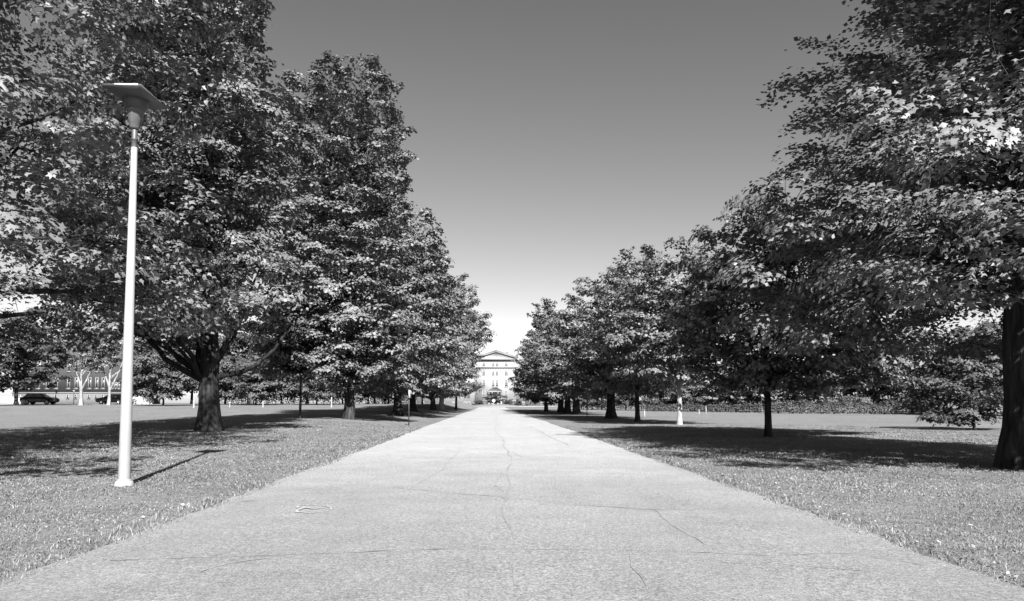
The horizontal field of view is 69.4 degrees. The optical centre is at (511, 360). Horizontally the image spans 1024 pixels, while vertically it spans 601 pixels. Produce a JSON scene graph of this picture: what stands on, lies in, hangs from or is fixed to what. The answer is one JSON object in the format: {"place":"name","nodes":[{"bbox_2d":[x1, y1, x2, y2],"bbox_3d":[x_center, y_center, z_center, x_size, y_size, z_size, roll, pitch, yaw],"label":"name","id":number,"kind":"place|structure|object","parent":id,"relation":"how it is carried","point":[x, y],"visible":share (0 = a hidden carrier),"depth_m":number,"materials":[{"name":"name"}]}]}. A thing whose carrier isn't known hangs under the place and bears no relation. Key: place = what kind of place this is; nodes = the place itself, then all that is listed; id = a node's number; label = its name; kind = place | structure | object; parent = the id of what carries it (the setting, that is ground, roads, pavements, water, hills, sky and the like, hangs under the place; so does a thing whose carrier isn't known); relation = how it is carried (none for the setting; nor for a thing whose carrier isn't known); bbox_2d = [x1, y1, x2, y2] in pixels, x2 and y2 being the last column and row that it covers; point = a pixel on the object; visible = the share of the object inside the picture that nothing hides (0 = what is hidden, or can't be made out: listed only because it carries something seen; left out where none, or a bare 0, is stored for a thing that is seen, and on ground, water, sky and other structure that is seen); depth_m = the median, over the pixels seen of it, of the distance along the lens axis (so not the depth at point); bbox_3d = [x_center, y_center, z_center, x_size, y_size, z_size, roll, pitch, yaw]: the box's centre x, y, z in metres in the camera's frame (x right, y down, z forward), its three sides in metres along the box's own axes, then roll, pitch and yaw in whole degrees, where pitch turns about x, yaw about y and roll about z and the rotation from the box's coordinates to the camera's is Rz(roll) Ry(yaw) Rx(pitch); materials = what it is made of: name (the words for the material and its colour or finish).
{"place":"outdoors","nodes":[
{"label":"outdoors","id":0,"kind":"place"},
{"bbox_2d":[21,400,26,404],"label":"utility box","id":1,"kind":"object","parent":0,"point":[23,402],"visible":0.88,"depth_m":96.91,"materials":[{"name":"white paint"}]},
{"bbox_2d":[0,404,120,404],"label":"driveway","id":2,"kind":"structure","parent":0,"point":[61,404],"depth_m":101.85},
{"bbox_2d":[19,393,59,403],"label":"parked car","id":3,"kind":"object","parent":2,"relation":"on","point":[32,398],"visible":0.87,"depth_m":100.35,"materials":[{"name":"paint"}]},
{"bbox_2d":[95,394,120,403],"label":"parked car","id":4,"kind":"object","parent":2,"relation":"on","point":[114,398],"visible":0.56,"depth_m":102.59,"materials":[{"name":"paint"}]},
{"bbox_2d":[471,404,518,406],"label":"island","id":5,"kind":"structure","parent":0,"point":[494,405],"depth_m":194.84,"materials":[{"name":"grey concrete"}]},
{"bbox_2d":[482,393,507,403],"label":"clipped tree","id":6,"kind":"object","parent":5,"relation":"on","point":[497,399],"visible":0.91,"depth_m":199.07,"materials":[{"name":"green plant"}]},
{"bbox_2d":[0,0,1002,402],"label":"sky","id":7,"kind":"structure","parent":0,"point":[554,138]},
{"bbox_2d":[1,436,1020,576],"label":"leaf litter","id":8,"kind":"object","parent":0,"point":[1007,572],"visible":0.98,"depth_m":7.50,"materials":[{"name":"plant"}]},
{"bbox_2d":[0,407,1023,600],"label":"road","id":9,"kind":"structure","parent":0,"point":[491,504],"depth_m":6.24,"materials":[{"name":"concrete"}]},
{"bbox_2d":[0,403,1023,590],"bbox_3d":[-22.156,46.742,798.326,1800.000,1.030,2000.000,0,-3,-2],"label":"ground","id":10,"kind":"structure","parent":0,"point":[20,416],"depth_m":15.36,"materials":[{"name":"grey plant"}]},
{"bbox_2d":[0,396,23,403],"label":"wall","id":11,"kind":"structure","parent":10,"relation":"on","point":[6,399],"depth_m":105.88,"materials":[{"name":"white paint"}]},
{"bbox_2d":[0,307,72,405],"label":"background tree","id":12,"kind":"object","parent":10,"relation":"on","point":[17,369],"visible":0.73,"depth_m":91.87,"materials":[{"name":"grey plant"}]},
{"bbox_2d":[47,329,116,404],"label":"pale tree","id":13,"kind":"object","parent":10,"relation":"on","point":[82,353],"visible":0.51,"depth_m":96.31,"materials":[{"name":"grey plant"}]},
{"bbox_2d":[11,339,161,403],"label":"brick building","id":14,"kind":"structure","parent":10,"relation":"on","point":[95,387],"depth_m":120.08,"materials":[{"name":"brick"}]},
{"bbox_2d":[74,377,77,387],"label":"window","id":15,"kind":"structure","parent":14,"relation":"in","point":[76,379],"depth_m":120.04,"materials":[{"name":"white glass"}]},
{"bbox_2d":[88,377,91,388],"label":"window","id":16,"kind":"structure","parent":14,"relation":"in","point":[90,378],"depth_m":120.11,"materials":[{"name":"white glass"}]},
{"bbox_2d":[95,377,98,388],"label":"window","id":17,"kind":"structure","parent":14,"relation":"in","point":[96,378],"depth_m":120.15,"materials":[{"name":"white glass"}]},
{"bbox_2d":[101,377,104,388],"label":"window","id":18,"kind":"structure","parent":14,"relation":"in","point":[103,378],"depth_m":120.15,"materials":[{"name":"white glass"}]},
{"bbox_2d":[74,333,144,404],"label":"pale tree","id":19,"kind":"object","parent":10,"relation":"on","point":[110,354],"visible":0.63,"depth_m":97.36,"materials":[{"name":"grey plant"}]},
{"bbox_2d":[102,83,166,485],"bbox_3d":[-5.623,-1.041,10.879,0.550,5.841,0.866,0,-3,-2],"label":"street lamp","id":20,"kind":"object","parent":10,"relation":"on","point":[137,100],"visible":0.94,"depth_m":10.82,"materials":[{"name":"metal"}]},
{"bbox_2d":[132,395,153,403],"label":"entrance ramp","id":21,"kind":"structure","parent":10,"relation":"on","point":[141,400],"depth_m":110.35,"materials":[{"name":"white paint"}]},
{"bbox_2d":[0,0,287,352],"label":"maple tree","id":22,"kind":"object","parent":10,"relation":"on","point":[14,231],"visible":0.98,"depth_m":16.46,"materials":[{"name":"grey plant"}]},
{"bbox_2d":[116,345,197,405],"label":"background tree","id":23,"kind":"object","parent":10,"relation":"on","point":[163,371],"visible":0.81,"depth_m":89.29,"materials":[{"name":"grey plant"}]},
{"bbox_2d":[133,339,184,397],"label":"background tree","id":24,"kind":"object","parent":10,"relation":"on","point":[139,347],"visible":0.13,"depth_m":124.27,"materials":[{"name":"grey plant"}]},
{"bbox_2d":[2,0,321,431],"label":"maple tree","id":25,"kind":"object","parent":10,"relation":"on","point":[203,362],"visible":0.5,"depth_m":26.05,"materials":[{"name":"grey plant"}]},
{"bbox_2d":[169,335,224,403],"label":"background tree","id":26,"kind":"object","parent":10,"relation":"on","point":[189,389],"visible":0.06,"depth_m":133.05,"materials":[{"name":"grey plant"}]},
{"bbox_2d":[190,353,258,404],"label":"background tree","id":27,"kind":"object","parent":10,"relation":"on","point":[224,387],"visible":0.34,"depth_m":101.53,"materials":[{"name":"grey plant"}]},
{"bbox_2d":[218,321,277,403],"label":"background tree","id":28,"kind":"object","parent":10,"relation":"on","point":[241,341],"visible":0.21,"depth_m":118.75,"materials":[{"name":"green plant"}]},
{"bbox_2d":[225,353,286,404],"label":"background tree","id":29,"kind":"object","parent":10,"relation":"on","point":[252,384],"visible":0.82,"depth_m":95.52,"materials":[{"name":"grey plant"}]},
{"bbox_2d":[246,352,317,403],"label":"background tree","id":30,"kind":"object","parent":10,"relation":"on","point":[288,393],"visible":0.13,"depth_m":105.86,"materials":[{"name":"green plant"}]},
{"bbox_2d":[265,279,336,418],"bbox_3d":[-12.042,-0.536,42.105,4.423,7.917,4.679,0,-3,-2],"label":"young tree","id":31,"kind":"object","parent":10,"relation":"on","point":[284,349],"visible":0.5,"depth_m":41.33,"materials":[{"name":"grey plant"}]},
{"bbox_2d":[286,361,344,404],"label":"background tree","id":32,"kind":"object","parent":10,"relation":"on","point":[319,390],"visible":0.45,"depth_m":97.71,"materials":[{"name":"grey plant"}]},
{"bbox_2d":[220,389,416,403],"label":"hedge","id":33,"kind":"object","parent":10,"relation":"on","point":[384,400],"visible":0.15,"depth_m":114.52,"materials":[{"name":"grey plant"}]},
{"bbox_2d":[239,50,430,419],"bbox_3d":[-10.310,-7.226,42.884,11.498,21.489,10.194,0,-3,-2],"label":"maple tree","id":34,"kind":"object","parent":10,"relation":"on","point":[335,188],"visible":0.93,"depth_m":41.83,"materials":[{"name":"grey plant"}]},
{"bbox_2d":[315,355,366,403],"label":"background tree","id":35,"kind":"object","parent":10,"relation":"on","point":[341,395],"visible":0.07,"depth_m":110.32,"materials":[{"name":"grey plant"}]},
{"bbox_2d":[344,362,392,403],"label":"background tree","id":36,"kind":"object","parent":10,"relation":"on","point":[360,396],"visible":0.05,"depth_m":108.59,"materials":[{"name":"grey plant"}]},
{"bbox_2d":[370,392,406,403],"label":"background tree","id":37,"kind":"object","parent":10,"relation":"on","point":[391,397],"visible":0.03,"depth_m":116.37,"materials":[{"name":"grey plant"}]},
{"bbox_2d":[329,191,477,415],"bbox_3d":[-8.624,-4.278,56.958,11.117,17.218,11.286,2,-4,-33],"label":"maple tree","id":38,"kind":"object","parent":10,"relation":"on","point":[397,386],"visible":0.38,"depth_m":55.94,"materials":[{"name":"grey plant"}]},
{"bbox_2d":[408,390,410,425],"bbox_3d":[-5.405,2.524,38.784,0.113,1.910,0.360,0,-3,8],"label":"sign post","id":39,"kind":"object","parent":10,"relation":"on","point":[409,394],"visible":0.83,"depth_m":38.79,"materials":[{"name":"metal"}]},
{"bbox_2d":[416,395,430,403],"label":"background tree","id":40,"kind":"object","parent":10,"relation":"on","point":[422,398],"visible":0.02,"depth_m":134.31,"materials":[{"name":"grey plant"}]},
{"bbox_2d":[378,234,472,411],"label":"maple tree","id":41,"kind":"object","parent":10,"relation":"on","point":[413,407],"visible":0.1,"depth_m":70.55,"materials":[{"name":"grey plant"}]},
{"bbox_2d":[417,273,478,410],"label":"maple tree","id":42,"kind":"object","parent":10,"relation":"on","point":[459,387],"visible":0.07,"depth_m":85.40,"materials":[{"name":"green plant"}]},
{"bbox_2d":[436,273,485,409],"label":"maple tree","id":43,"kind":"object","parent":10,"relation":"on","point":[472,335],"visible":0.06,"depth_m":98.28,"materials":[{"name":"grey plant"}]},
{"bbox_2d":[455,306,496,409],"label":"tree","id":44,"kind":"object","parent":10,"relation":"on","point":[481,342],"visible":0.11,"depth_m":115.19,"materials":[{"name":"grey plant"}]},
{"bbox_2d":[472,398,481,404],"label":"shrub","id":45,"kind":"object","parent":10,"relation":"on","point":[477,400],"visible":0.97,"depth_m":260.92,"materials":[{"name":"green plant"}]},
{"bbox_2d":[417,350,570,404],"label":"white building","id":46,"kind":"structure","parent":10,"relation":"on","point":[497,366],"depth_m":275.07,"materials":[{"name":"paint"}]},
{"bbox_2d":[506,399,515,404],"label":"shrub","id":47,"kind":"object","parent":10,"relation":"on","point":[511,401],"visible":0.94,"depth_m":261.21,"materials":[{"name":"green plant"}]},
{"bbox_2d":[512,297,558,410],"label":"maple tree","id":48,"kind":"object","parent":10,"relation":"on","point":[548,308],"visible":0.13,"depth_m":103.90,"materials":[{"name":"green plant"}]},
{"bbox_2d":[506,353,572,405],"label":"lime tree","id":49,"kind":"object","parent":10,"relation":"on","point":[521,362],"visible":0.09,"depth_m":117.10,"materials":[{"name":"grey plant"}]},
{"bbox_2d":[519,318,590,411],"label":"maple tree","id":50,"kind":"object","parent":10,"relation":"on","point":[560,408],"depth_m":92.98,"materials":[{"name":"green plant"}]},
{"bbox_2d":[514,313,618,412],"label":"maple tree","id":51,"kind":"object","parent":10,"relation":"on","point":[567,407],"visible":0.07,"depth_m":83.70,"materials":[{"name":"grey plant"}]},
{"bbox_2d":[518,309,618,414],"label":"maple tree","id":52,"kind":"object","parent":10,"relation":"on","point":[550,388],"visible":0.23,"depth_m":73.42,"materials":[{"name":"grey plant"}]},
{"bbox_2d":[572,396,606,409],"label":"background tree","id":53,"kind":"object","parent":10,"relation":"on","point":[591,404],"visible":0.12,"depth_m":126.93,"materials":[{"name":"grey plant"}]},
{"bbox_2d":[540,265,657,418],"bbox_3d":[7.345,-1.261,57.062,10.706,11.717,10.970,0,-3,-2],"label":"maple tree","id":54,"kind":"object","parent":10,"relation":"on","point":[584,364],"visible":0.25,"depth_m":55.95,"materials":[{"name":"grey plant"}]},
{"bbox_2d":[604,393,642,409],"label":"background tree","id":55,"kind":"object","parent":10,"relation":"on","point":[626,401],"visible":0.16,"depth_m":118.70,"materials":[{"name":"grey plant"}]},
{"bbox_2d":[571,245,685,421],"bbox_3d":[7.731,-1.738,47.782,8.412,11.601,8.725,0,-3,-2],"label":"maple tree","id":56,"kind":"object","parent":10,"relation":"on","point":[607,356],"visible":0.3,"depth_m":46.93,"materials":[{"name":"grey plant"}]},
{"bbox_2d":[633,365,684,406],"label":"background tree","id":57,"kind":"object","parent":10,"relation":"on","point":[662,395],"visible":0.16,"depth_m":112.64,"materials":[{"name":"grey plant"}]},
{"bbox_2d":[570,396,763,410],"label":"hedge","id":58,"kind":"object","parent":10,"relation":"on","point":[600,407],"visible":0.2,"depth_m":127.36,"materials":[{"name":"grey plant"}]},
{"bbox_2d":[603,236,752,424],"bbox_3d":[9.134,-1.593,40.684,8.118,10.494,8.841,-1,-3,12],"label":"maple tree","id":59,"kind":"object","parent":10,"relation":"on","point":[651,332],"visible":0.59,"depth_m":40.16,"materials":[{"name":"grey plant"}]},
{"bbox_2d":[667,370,720,410],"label":"background tree","id":60,"kind":"object","parent":10,"relation":"on","point":[695,396],"visible":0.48,"depth_m":105.11,"materials":[{"name":"grey plant"}]},
{"bbox_2d":[645,402,763,412],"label":"hedge","id":61,"kind":"object","parent":10,"relation":"on","point":[755,408],"visible":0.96,"depth_m":95.83,"materials":[{"name":"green plant"}]},
{"bbox_2d":[704,362,763,405],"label":"background tree","id":62,"kind":"object","parent":10,"relation":"on","point":[743,399],"visible":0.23,"depth_m":101.01,"materials":[{"name":"grey plant"}]},
{"bbox_2d":[752,370,804,405],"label":"background tree","id":63,"kind":"object","parent":10,"relation":"on","point":[787,396],"visible":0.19,"depth_m":95.64,"materials":[{"name":"grey plant"}]},
{"bbox_2d":[655,178,963,436],"bbox_3d":[10.484,-1.880,26.560,10.619,9.442,8.690,0,-3,-2],"label":"maple tree","id":64,"kind":"object","parent":10,"relation":"on","point":[754,368],"visible":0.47,"depth_m":25.41,"materials":[{"name":"grey plant"}]},
{"bbox_2d":[799,355,866,411],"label":"background tree","id":65,"kind":"object","parent":10,"relation":"on","point":[819,399],"visible":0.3,"depth_m":88.88,"materials":[{"name":"grey plant"}]},
{"bbox_2d":[761,398,938,414],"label":"hedge","id":66,"kind":"object","parent":10,"relation":"on","point":[786,406],"visible":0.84,"depth_m":79.84,"materials":[{"name":"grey plant"}]},
{"bbox_2d":[679,0,1023,470],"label":"maple tree","id":67,"kind":"object","parent":10,"relation":"on","point":[948,221],"visible":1,"depth_m":13.84,"materials":[{"name":"grey plant"}]},
{"bbox_2d":[836,359,912,412],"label":"background tree","id":68,"kind":"object","parent":10,"relation":"on","point":[873,395],"visible":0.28,"depth_m":85.74,"materials":[{"name":"grey plant"}]},
{"bbox_2d":[878,350,941,413],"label":"background tree","id":69,"kind":"object","parent":10,"relation":"on","point":[917,392],"visible":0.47,"depth_m":80.53,"materials":[{"name":"grey plant"}]},
{"bbox_2d":[902,326,958,406],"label":"background tree","id":70,"kind":"object","parent":10,"relation":"on","point":[930,366],"visible":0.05,"depth_m":92.50,"materials":[{"name":"grey plant"}]},
{"bbox_2d":[907,355,1002,429],"bbox_3d":[20.591,1.431,32.845,5.516,3.555,4.663,0,-3,-2],"label":"shrub","id":71,"kind":"object","parent":10,"relation":"on","point":[964,399],"visible":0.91,"depth_m":32.64,"materials":[{"name":"grey plant"}]},
{"bbox_2d":[922,315,1000,412],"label":"background tree","id":72,"kind":"object","parent":10,"relation":"on","point":[937,370],"visible":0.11,"depth_m":77.08,"materials":[{"name":"grey plant"}]},
{"bbox_2d":[944,314,1002,402],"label":"background tree","id":73,"kind":"object","parent":10,"relation":"on","point":[987,329],"visible":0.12,"depth_m":67.69,"materials":[{"name":"grey plant"}]},
{"bbox_2d":[519,406,556,406],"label":"pavement","id":74,"kind":"structure","parent":0,"point":[537,406],"depth_m":205.32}
]}

